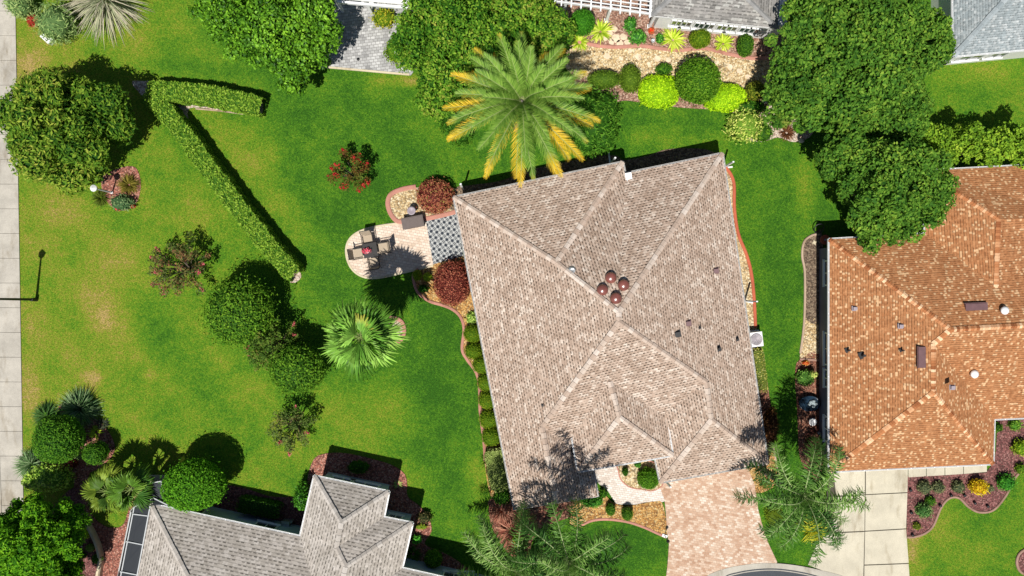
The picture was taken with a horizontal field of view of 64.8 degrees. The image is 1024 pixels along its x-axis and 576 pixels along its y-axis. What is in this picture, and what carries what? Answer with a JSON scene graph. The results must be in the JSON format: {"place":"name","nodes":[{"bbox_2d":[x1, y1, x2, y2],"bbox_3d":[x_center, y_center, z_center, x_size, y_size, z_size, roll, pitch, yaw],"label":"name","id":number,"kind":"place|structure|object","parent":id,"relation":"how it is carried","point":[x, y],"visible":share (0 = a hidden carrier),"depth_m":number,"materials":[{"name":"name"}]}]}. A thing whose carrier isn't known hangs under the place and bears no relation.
{"place":"outdoors","nodes":[
{"label":"outdoors","id":0,"kind":"place"},
{"bbox_2d":[0,0,23,513],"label":"sidewalk","id":1,"kind":"structure","parent":0,"point":[11,437],"depth_m":44.95,"materials":[{"name":"concrete"}]},
{"bbox_2d":[60,0,155,47],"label":"silver palm grass","id":2,"kind":"structure","parent":0,"point":[107,8],"depth_m":44.44,"materials":[{"name":"green plant"}]},
{"bbox_2d":[319,0,416,74],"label":"grey patio","id":3,"kind":"structure","parent":0,"point":[363,40],"depth_m":44.95,"materials":[{"name":"stone"}]},
{"bbox_2d":[368,7,394,30],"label":"terrace shrub","id":4,"kind":"object","parent":3,"relation":"on","point":[383,18],"visible":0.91,"depth_m":44.25,"materials":[{"name":"yellow plant"}]},
{"bbox_2d":[334,0,409,14],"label":"patio roof","id":5,"kind":"structure","parent":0,"point":[369,4],"depth_m":42.55,"materials":[{"name":"white metal"}]},
{"bbox_2d":[347,221,432,276],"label":"garden patio","id":6,"kind":"structure","parent":0,"point":[410,249],"depth_m":44.95,"materials":[{"name":"stone"}]},
{"bbox_2d":[16,0,1023,575],"bbox_3d":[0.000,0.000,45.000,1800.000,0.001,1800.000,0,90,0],"label":"lawn","id":7,"kind":"structure","parent":0,"point":[162,378],"depth_m":45.00,"materials":[{"name":"green plant"}]},
{"bbox_2d":[1,0,39,21],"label":"silver shrub","id":8,"kind":"object","parent":7,"relation":"on","point":[21,8],"visible":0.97,"depth_m":43.91,"materials":[{"name":"green plant"}]},
{"bbox_2d":[21,462,76,496],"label":"light leaf shrub","id":9,"kind":"object","parent":7,"relation":"on","point":[52,476],"visible":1,"depth_m":43.99,"materials":[{"name":"green plant"}]},
{"bbox_2d":[29,0,78,46],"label":"silver shrub","id":10,"kind":"object","parent":7,"relation":"on","point":[54,21],"visible":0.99,"depth_m":43.75,"materials":[{"name":"green plant"}]},
{"bbox_2d":[0,64,137,197],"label":"dome tree","id":11,"kind":"object","parent":7,"relation":"on","point":[51,123],"visible":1,"depth_m":40.98,"materials":[{"name":"green plant"}]},
{"bbox_2d":[41,403,114,477],"bbox_3d":[-24.337,8.773,44.960,4.050,0.120,3.711,34,90,0],"label":"garden bed","id":12,"kind":"object","parent":7,"relation":"on","point":[106,437],"visible":0.33,"depth_m":44.96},
{"bbox_2d":[11,447,46,477],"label":"liriope clump","id":13,"kind":"object","parent":12,"relation":"on","point":[27,461],"visible":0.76,"depth_m":44.59,"materials":[{"name":"green plant"}]},
{"bbox_2d":[29,400,62,425],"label":"liriope clump","id":14,"kind":"object","parent":12,"relation":"on","point":[48,408],"visible":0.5,"depth_m":44.70,"materials":[{"name":"green plant"}]},
{"bbox_2d":[28,410,91,465],"bbox_3d":[-24.316,8.102,43.417,3.103,3.168,3.132,0,90,0],"label":"round bush","id":15,"kind":"object","parent":12,"relation":"on","point":[57,439],"visible":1,"depth_m":42.52,"materials":[{"name":"green plant"}]},
{"bbox_2d":[55,385,105,429],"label":"liriope clump","id":16,"kind":"object","parent":12,"relation":"on","point":[80,405],"visible":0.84,"depth_m":44.53,"materials":[{"name":"green plant"}]},
{"bbox_2d":[81,440,109,464],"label":"round bush","id":17,"kind":"object","parent":12,"relation":"on","point":[95,452],"visible":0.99,"depth_m":43.45,"materials":[{"name":"green plant"}]},
{"bbox_2d":[53,487,102,575],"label":"garden bed","id":18,"kind":"object","parent":7,"relation":"on","point":[90,566],"visible":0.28,"depth_m":44.97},
{"bbox_2d":[0,492,92,575],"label":"rounded tree","id":19,"kind":"object","parent":18,"relation":"on","point":[36,539],"visible":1,"depth_m":40.70,"materials":[{"name":"green plant"}]},
{"bbox_2d":[85,512,103,575],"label":"garden path","id":20,"kind":"structure","parent":7,"relation":"on","point":[92,532],"depth_m":44.65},
{"bbox_2d":[74,463,142,575],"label":"garden bed","id":21,"kind":"object","parent":7,"relation":"on","point":[111,540],"visible":0.32,"depth_m":44.97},
{"bbox_2d":[79,462,137,515],"bbox_3d":[-21.415,10.976,43.524,2.993,3.013,2.850,-40,90,0],"label":"fan palm","id":22,"kind":"object","parent":7,"relation":"on","point":[94,485],"visible":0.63,"depth_m":42.51,"materials":[{"name":"green plant"}]},
{"bbox_2d":[101,166,140,210],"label":"garden bed","id":23,"kind":"object","parent":7,"relation":"on","point":[108,182],"visible":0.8,"depth_m":44.97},
{"bbox_2d":[110,194,134,211],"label":"grey flower shrub","id":24,"kind":"object","parent":23,"relation":"on","point":[122,202],"visible":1,"depth_m":44.42,"materials":[{"name":"green plant"}]},
{"bbox_2d":[115,173,141,196],"bbox_3d":[-21.332,-5.749,44.699,1.504,0.563,1.516,0,90,0],"label":"brown grass mound","id":25,"kind":"object","parent":23,"relation":"on","point":[125,187],"depth_m":44.77,"materials":[{"name":"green plant"}]},
{"bbox_2d":[103,462,156,512],"bbox_3d":[-20.004,10.733,43.360,2.695,3.340,2.855,0,90,0],"label":"fan palm","id":26,"kind":"object","parent":7,"relation":"on","point":[116,488],"visible":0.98,"depth_m":42.19,"materials":[{"name":"green plant"}]},
{"bbox_2d":[117,493,166,575],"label":"lanai slab","id":27,"kind":"structure","parent":7,"relation":"on","point":[127,525],"depth_m":44.95,"materials":[{"name":"concrete"}]},
{"bbox_2d":[118,480,167,575],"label":"pool cage","id":28,"kind":"object","parent":27,"relation":"on","point":[131,556],"visible":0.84,"depth_m":42.59,"materials":[{"name":"grey"}]},
{"bbox_2d":[146,232,211,297],"bbox_3d":[-18.089,-1.283,43.630,3.502,2.788,3.706,0,90,0],"label":"crape myrtle","id":29,"kind":"object","parent":7,"relation":"on","point":[182,256],"visible":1,"depth_m":43.30,"materials":[{"name":"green plant"}]},
{"bbox_2d":[156,454,232,514],"bbox_3d":[-16.923,10.473,43.132,3.917,3.738,3.256,0,90,0],"label":"round bush","id":30,"kind":"object","parent":7,"relation":"on","point":[195,484],"visible":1,"depth_m":42.06,"materials":[{"name":"green plant"}]},
{"bbox_2d":[132,81,300,282],"bbox_3d":[-14.750,-7.385,44.959,5.094,0.123,14.454,-39,90,0],"label":"garden bed","id":31,"kind":"object","parent":7,"relation":"on","point":[140,86],"visible":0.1,"depth_m":44.95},
{"bbox_2d":[142,79,304,281],"bbox_3d":[-14.397,-7.063,44.346,5.459,1.308,13.427,-38,90,0],"label":"clipped hedge","id":32,"kind":"object","parent":7,"relation":"on","point":[162,99],"visible":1,"depth_m":43.88,"materials":[{"name":"green plant"}]},
{"bbox_2d":[196,271,281,351],"bbox_3d":[-14.487,1.230,42.999,4.527,4.004,4.368,0,90,0],"label":"round bush","id":33,"kind":"object","parent":7,"relation":"on","point":[237,312],"visible":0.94,"depth_m":41.91,"materials":[{"name":"green plant"}]},
{"bbox_2d":[215,484,305,525],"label":"garden bed","id":34,"kind":"object","parent":7,"relation":"on","point":[288,510],"visible":0.15,"depth_m":44.95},
{"bbox_2d":[235,494,284,518],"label":"boxwood hedge","id":35,"kind":"object","parent":34,"relation":"on","point":[254,505],"visible":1,"depth_m":44.10,"materials":[{"name":"green plant"}]},
{"bbox_2d":[291,480,310,510],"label":"glossy shrub","id":36,"kind":"object","parent":34,"relation":"on","point":[302,489],"visible":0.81,"depth_m":43.60,"materials":[{"name":"green plant"}]},
{"bbox_2d":[186,0,344,96],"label":"leafy tree","id":37,"kind":"object","parent":7,"relation":"on","point":[266,31],"visible":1,"depth_m":40.74,"materials":[{"name":"green plant"}]},
{"bbox_2d":[243,316,304,370],"bbox_3d":[-12.883,3.131,43.373,3.430,3.294,3.267,0,90,0],"label":"crape myrtle","id":38,"kind":"object","parent":7,"relation":"on","point":[271,341],"visible":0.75,"depth_m":42.76,"materials":[{"name":"green plant"}]},
{"bbox_2d":[265,405,316,456],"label":"crape myrtle","id":39,"kind":"object","parent":7,"relation":"on","point":[296,423],"visible":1,"depth_m":43.43,"materials":[{"name":"green plant"}]},
{"bbox_2d":[262,339,329,397],"bbox_3d":[-11.468,4.310,43.163,3.585,3.675,3.147,0,90,0],"label":"round bush","id":40,"kind":"object","parent":7,"relation":"on","point":[296,369],"visible":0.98,"depth_m":42.14,"materials":[{"name":"green plant"}]},
{"bbox_2d":[138,472,483,575],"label":"grey roof house","id":41,"kind":"structure","parent":7,"relation":"on","point":[352,526],"depth_m":41.92,"materials":[{"name":"tile"}]},
{"bbox_2d":[325,145,370,192],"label":"crape myrtle","id":42,"kind":"object","parent":7,"relation":"on","point":[356,162],"visible":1,"depth_m":43.32,"materials":[{"name":"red plant"}]},
{"bbox_2d":[307,453,467,570],"bbox_3d":[-7.086,13.962,44.955,9.886,0.130,9.596,0,90,0],"label":"garden bed","id":43,"kind":"object","parent":7,"relation":"on","point":[400,500],"visible":0.26,"depth_m":44.96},
{"bbox_2d":[345,223,432,278],"bbox_3d":[-6.976,-2.110,44.965,4.661,0.070,2.963,-13,90,0],"label":"patio border","id":44,"kind":"object","parent":7,"relation":"on","point":[362,276],"visible":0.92,"depth_m":44.93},
{"bbox_2d":[389,316,405,342],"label":"garden bed","id":45,"kind":"object","parent":7,"relation":"on","point":[399,320],"visible":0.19,"depth_m":44.91,"materials":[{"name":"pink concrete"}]},
{"bbox_2d":[318,295,410,382],"bbox_3d":[-7.210,2.296,41.074,4.224,7.913,4.117,45,90,0],"label":"fan palm","id":46,"kind":"object","parent":45,"relation":"on","point":[378,335],"visible":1,"depth_m":37.91,"materials":[{"name":"green plant"}]},
{"bbox_2d":[385,185,459,223],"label":"garden bed","id":47,"kind":"object","parent":7,"relation":"on","point":[399,201],"visible":0.54,"depth_m":44.97,"materials":[{"name":"gravel"}]},
{"bbox_2d":[414,175,454,213],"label":"red bush","id":48,"kind":"object","parent":47,"relation":"on","point":[434,196],"visible":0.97,"depth_m":43.80,"materials":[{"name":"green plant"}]},
{"bbox_2d":[426,214,462,263],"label":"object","id":49,"kind":"object","parent":7,"relation":"on","point":[444,237],"visible":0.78,"depth_m":44.93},
{"bbox_2d":[436,95,476,148],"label":"dark bush","id":50,"kind":"object","parent":7,"relation":"on","point":[462,140],"visible":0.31,"depth_m":43.97,"materials":[{"name":"green plant"}]},
{"bbox_2d":[412,256,510,501],"bbox_3d":[-1.807,5.301,44.960,3.205,0.120,14.559,-20,90,0],"label":"garden bed","id":51,"kind":"object","parent":7,"relation":"on","point":[460,310],"visible":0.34,"depth_m":44.96,"materials":[{"name":"beige stone"}]},
{"bbox_2d":[430,258,470,305],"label":"red bush","id":52,"kind":"object","parent":51,"relation":"on","point":[450,282],"visible":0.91,"depth_m":43.73,"materials":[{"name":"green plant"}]},
{"bbox_2d":[478,409,496,428],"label":"ball shrub","id":53,"kind":"object","parent":51,"relation":"on","point":[487,419],"visible":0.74,"depth_m":44.07,"materials":[{"name":"green plant"}]},
{"bbox_2d":[481,427,499,446],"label":"ball shrub","id":54,"kind":"object","parent":51,"relation":"on","point":[490,436],"visible":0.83,"depth_m":44.09,"materials":[{"name":"green plant"}]},
{"bbox_2d":[484,446,508,492],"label":"square hedge","id":55,"kind":"object","parent":51,"relation":"on","point":[495,468],"visible":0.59,"depth_m":43.89,"materials":[{"name":"green plant"}]},
{"bbox_2d":[388,0,577,121],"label":"broad tree","id":56,"kind":"object","parent":7,"relation":"on","point":[548,29],"visible":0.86,"depth_m":40.63,"materials":[{"name":"green plant"}]},
{"bbox_2d":[442,31,599,187],"bbox_3d":[0.408,-8.724,40.852,7.797,8.357,7.603,0,90,0],"label":"date palm","id":57,"kind":"object","parent":7,"relation":"on","point":[522,95],"visible":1,"depth_m":37.92,"materials":[{"name":"green plant"}]},
{"bbox_2d":[488,498,573,555],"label":"garden bed","id":58,"kind":"object","parent":7,"relation":"on","point":[541,515],"visible":0.38,"depth_m":44.96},
{"bbox_2d":[486,501,514,526],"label":"red grass plant","id":59,"kind":"object","parent":58,"relation":"on","point":[499,515],"depth_m":44.67,"materials":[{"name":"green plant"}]},
{"bbox_2d":[494,515,527,545],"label":"red grass plant","id":60,"kind":"object","parent":58,"relation":"on","point":[505,531],"depth_m":44.69,"materials":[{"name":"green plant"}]},
{"bbox_2d":[456,498,568,575],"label":"queen palm","id":61,"kind":"object","parent":58,"relation":"on","point":[495,549],"visible":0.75,"depth_m":39.26,"materials":[{"name":"green plant"}]},
{"bbox_2d":[505,494,633,575],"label":"queen palm","id":62,"kind":"object","parent":58,"relation":"on","point":[578,559],"visible":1,"depth_m":36.57,"materials":[{"name":"green plant"}]},
{"bbox_2d":[449,148,714,209],"bbox_3d":[3.961,-6.061,44.958,15.598,0.124,2.378,-8,90,0],"label":"garden bed","id":63,"kind":"object","parent":7,"relation":"on","point":[665,156],"visible":0.28,"depth_m":44.96,"materials":[{"name":"soil"}]},
{"bbox_2d":[566,83,624,161],"bbox_3d":[4.479,-9.112,44.011,3.369,1.957,4.309,0,90,0],"label":"dark bush","id":64,"kind":"object","parent":7,"relation":"on","point":[601,136],"visible":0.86,"depth_m":43.80,"materials":[{"name":"green plant"}]},
{"bbox_2d":[452,152,769,510],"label":"family house","id":65,"kind":"structure","parent":7,"relation":"on","point":[609,305],"depth_m":41.60,"materials":[{"name":"beige"}]},
{"bbox_2d":[570,491,666,536],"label":"garden bed","id":66,"kind":"object","parent":7,"relation":"on","point":[650,516],"visible":0.73,"depth_m":44.94,"materials":[{"name":"gravel"}]},
{"bbox_2d":[595,466,664,504],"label":"front walkway","id":67,"kind":"structure","parent":7,"relation":"on","point":[616,487],"depth_m":44.95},
{"bbox_2d":[616,460,663,491],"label":"garden bed","id":68,"kind":"object","parent":7,"relation":"on","point":[629,480],"visible":0.49,"depth_m":44.92,"materials":[{"name":"gravel"}]},
{"bbox_2d":[635,466,658,490],"bbox_3d":[7.528,10.498,44.388,1.510,1.216,1.385,0,90,0],"label":"box ball","id":69,"kind":"object","parent":68,"relation":"on","point":[647,477],"visible":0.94,"depth_m":44.12,"materials":[{"name":"green plant"}]},
{"bbox_2d":[560,41,776,93],"bbox_3d":[9.159,-12.222,44.953,13.153,0.135,2.668,4,90,0],"label":"garden bed","id":70,"kind":"object","parent":7,"relation":"on","point":[591,59],"visible":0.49,"depth_m":44.96,"materials":[{"name":"gravel"}]},
{"bbox_2d":[618,62,643,92],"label":"olive shrub","id":71,"kind":"object","parent":70,"relation":"on","point":[630,78],"visible":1,"depth_m":44.00,"materials":[{"name":"green plant"}]},
{"bbox_2d":[672,53,725,105],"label":"ball bush","id":72,"kind":"object","parent":70,"relation":"on","point":[697,81],"visible":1,"depth_m":43.02,"materials":[{"name":"green plant"}]},
{"bbox_2d":[744,79,764,101],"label":"olive round shrub","id":73,"kind":"object","parent":70,"relation":"on","point":[753,89],"visible":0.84,"depth_m":44.00,"materials":[{"name":"green plant"}]},
{"bbox_2d":[574,76,767,114],"bbox_3d":[8.863,-10.647,44.949,10.861,0.142,1.783,3,90,0],"label":"garden bed","id":74,"kind":"object","parent":7,"relation":"on","point":[629,96],"visible":0.16,"depth_m":44.94,"materials":[{"name":"gravel"}]},
{"bbox_2d":[584,69,620,89],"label":"olive shrub","id":75,"kind":"object","parent":74,"relation":"on","point":[603,79],"visible":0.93,"depth_m":44.06,"materials":[{"name":"green plant"}]},
{"bbox_2d":[636,73,679,111],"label":"lime shrub","id":76,"kind":"object","parent":74,"relation":"on","point":[657,91],"visible":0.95,"depth_m":44.10,"materials":[{"name":"green plant"}]},
{"bbox_2d":[700,82,748,113],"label":"lime shrub","id":77,"kind":"object","parent":74,"relation":"on","point":[729,97],"visible":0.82,"depth_m":44.10,"materials":[{"name":"green plant"}]},
{"bbox_2d":[603,26,750,78],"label":"flagstone path","id":78,"kind":"structure","parent":7,"relation":"on","point":[617,38],"depth_m":44.94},
{"bbox_2d":[553,0,803,56],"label":"garden bed","id":79,"kind":"object","parent":7,"relation":"on","point":[616,19],"visible":0.33,"depth_m":44.97,"materials":[{"name":"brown wood"}]},
{"bbox_2d":[569,8,595,36],"bbox_3d":[3.826,-14.389,43.864,1.680,2.275,1.684,0,90,0],"label":"topiary ball","id":80,"kind":"object","parent":79,"relation":"on","point":[584,20],"visible":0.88,"depth_m":43.22,"materials":[{"name":"green plant"}]},
{"bbox_2d":[588,19,614,45],"bbox_3d":[4.932,-14.226,44.719,1.562,0.521,1.553,0,90,0],"label":"bromeliad","id":81,"kind":"object","parent":79,"relation":"on","point":[599,26],"visible":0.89,"depth_m":44.76,"materials":[{"name":"yellow plant"}]},
{"bbox_2d":[554,0,655,28],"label":"pergola","id":82,"kind":"object","parent":79,"relation":"on","point":[610,8],"visible":0.88,"depth_m":42.55,"materials":[{"name":"wood"}]},
{"bbox_2d":[660,28,687,52],"bbox_3d":[8.999,-13.769,44.699,1.644,0.563,1.539,16,90,0],"label":"bromeliad","id":83,"kind":"object","parent":79,"relation":"on","point":[675,36],"visible":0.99,"depth_m":44.77,"materials":[{"name":"yellow plant"}]},
{"bbox_2d":[688,28,713,50],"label":"ball bush","id":84,"kind":"object","parent":79,"relation":"on","point":[698,39],"visible":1,"depth_m":44.00,"materials":[{"name":"green plant"}]},
{"bbox_2d":[736,33,755,57],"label":"ball bush","id":85,"kind":"object","parent":79,"relation":"on","point":[745,45],"visible":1,"depth_m":44.01,"materials":[{"name":"green plant"}]},
{"bbox_2d":[650,0,786,38],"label":"sunroom house","id":86,"kind":"structure","parent":7,"relation":"on","point":[761,19],"depth_m":42.37,"materials":[{"name":"grey"}]},
{"bbox_2d":[726,167,756,330],"bbox_3d":[12.306,-2.151,44.950,1.692,0.140,10.846,-11,90,0],"label":"garden bed","id":87,"kind":"object","parent":7,"relation":"on","point":[747,277],"visible":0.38,"depth_m":44.96,"materials":[{"name":"gravel"}]},
{"bbox_2d":[752,347,772,446],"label":"garden bed","id":88,"kind":"object","parent":7,"relation":"on","point":[765,403],"visible":0.16,"depth_m":44.96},
{"bbox_2d":[753,347,767,392],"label":"variegated hedge","id":89,"kind":"object","parent":88,"relation":"on","point":[760,363],"visible":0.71,"depth_m":44.09,"materials":[{"name":"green plant"}]},
{"bbox_2d":[763,404,780,443],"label":"rusty shrub","id":90,"kind":"object","parent":88,"relation":"on","point":[771,423],"visible":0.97,"depth_m":44.47,"materials":[{"name":"brown plant"}]},
{"bbox_2d":[708,563,840,575],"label":"kerb","id":91,"kind":"structure","parent":7,"relation":"on","point":[735,569],"depth_m":44.92,"materials":[{"name":"concrete"}]},
{"bbox_2d":[747,104,812,141],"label":"garden bed","id":92,"kind":"object","parent":7,"relation":"on","point":[796,137],"visible":0.23,"depth_m":44.96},
{"bbox_2d":[721,103,767,145],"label":"variegated shrub","id":93,"kind":"object","parent":92,"relation":"on","point":[743,126],"visible":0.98,"depth_m":44.03,"materials":[{"name":"green plant"}]},
{"bbox_2d":[732,436,872,565],"bbox_3d":[14.131,10.147,41.069,6.442,7.934,6.066,0,90,0],"label":"queen palm","id":94,"kind":"object","parent":7,"relation":"on","point":[811,503],"visible":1,"depth_m":38.26,"materials":[{"name":"green plant"}]},
{"bbox_2d":[795,351,822,477],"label":"garden bed","id":95,"kind":"object","parent":7,"relation":"on","point":[804,416],"visible":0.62,"depth_m":44.97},
{"bbox_2d":[799,318,819,360],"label":"garden bed","id":96,"kind":"object","parent":7,"relation":"on","point":[811,339],"visible":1,"depth_m":44.97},
{"bbox_2d":[799,229,822,353],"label":"garden bed","id":97,"kind":"object","parent":7,"relation":"on","point":[810,256],"visible":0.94,"depth_m":44.95,"materials":[{"name":"gravel"}]},
{"bbox_2d":[760,0,956,143],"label":"spreading tree","id":98,"kind":"object","parent":7,"relation":"on","point":[856,50],"visible":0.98,"depth_m":39.53,"materials":[{"name":"green plant"}]},
{"bbox_2d":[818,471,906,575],"bbox_3d":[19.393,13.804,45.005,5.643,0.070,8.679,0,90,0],"label":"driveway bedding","id":99,"kind":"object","parent":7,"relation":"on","point":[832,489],"visible":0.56,"depth_m":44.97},
{"bbox_2d":[812,131,960,255],"bbox_3d":[18.936,-5.484,41.429,6.023,7.244,6.925,-29,90,0],"label":"oak tree","id":100,"kind":"object","parent":7,"relation":"on","point":[911,183],"visible":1,"depth_m":39.41,"materials":[{"name":"green plant"}]},
{"bbox_2d":[819,164,1023,472],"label":"neighbour house","id":101,"kind":"structure","parent":7,"relation":"on","point":[921,353],"depth_m":41.45,"materials":[{"name":"tile"}]},
{"bbox_2d":[915,121,955,157],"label":"boundary tree","id":102,"kind":"object","parent":7,"relation":"on","point":[936,136],"visible":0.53,"depth_m":41.21,"materials":[{"name":"green plant"}]},
{"bbox_2d":[906,419,1023,537],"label":"garden bed","id":103,"kind":"object","parent":7,"relation":"on","point":[1006,459],"visible":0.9,"depth_m":44.96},
{"bbox_2d":[945,120,988,164],"bbox_3d":[23.493,-7.587,43.006,2.545,4.077,2.187,0,90,0],"label":"boundary tree","id":104,"kind":"object","parent":7,"relation":"on","point":[963,136],"visible":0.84,"depth_m":41.56,"materials":[{"name":"green plant"}]},
{"bbox_2d":[961,126,1016,168],"bbox_3d":[25.088,-7.323,43.002,2.678,4.085,2.335,0,90,0],"label":"boundary tree","id":105,"kind":"object","parent":7,"relation":"on","point":[996,142],"visible":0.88,"depth_m":41.50,"materials":[{"name":"green plant"}]},
{"bbox_2d":[993,120,1023,168],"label":"boundary tree","id":106,"kind":"object","parent":7,"relation":"on","point":[1017,132],"visible":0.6,"depth_m":42.10,"materials":[{"name":"green plant"}]},
{"bbox_2d":[660,469,776,575],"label":"paver driveway","id":107,"kind":"structure","parent":0,"point":[711,525],"depth_m":44.94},
{"bbox_2d":[732,571,807,575],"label":"culdesac road","id":108,"kind":"structure","parent":0,"point":[769,573],"depth_m":44.97,"materials":[{"name":"asphalt"}]},
{"bbox_2d":[808,469,908,575],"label":"concrete driveway","id":109,"kind":"structure","parent":0,"point":[851,557],"depth_m":44.94,"materials":[{"name":"concrete"}]},
{"bbox_2d":[908,466,986,476],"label":"front path","id":110,"kind":"structure","parent":0,"point":[941,471],"depth_m":44.94,"materials":[{"name":"concrete"}]},
{"bbox_2d":[931,0,1023,64],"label":"blue grey roof house","id":111,"kind":"structure","parent":0,"point":[988,30],"depth_m":42.10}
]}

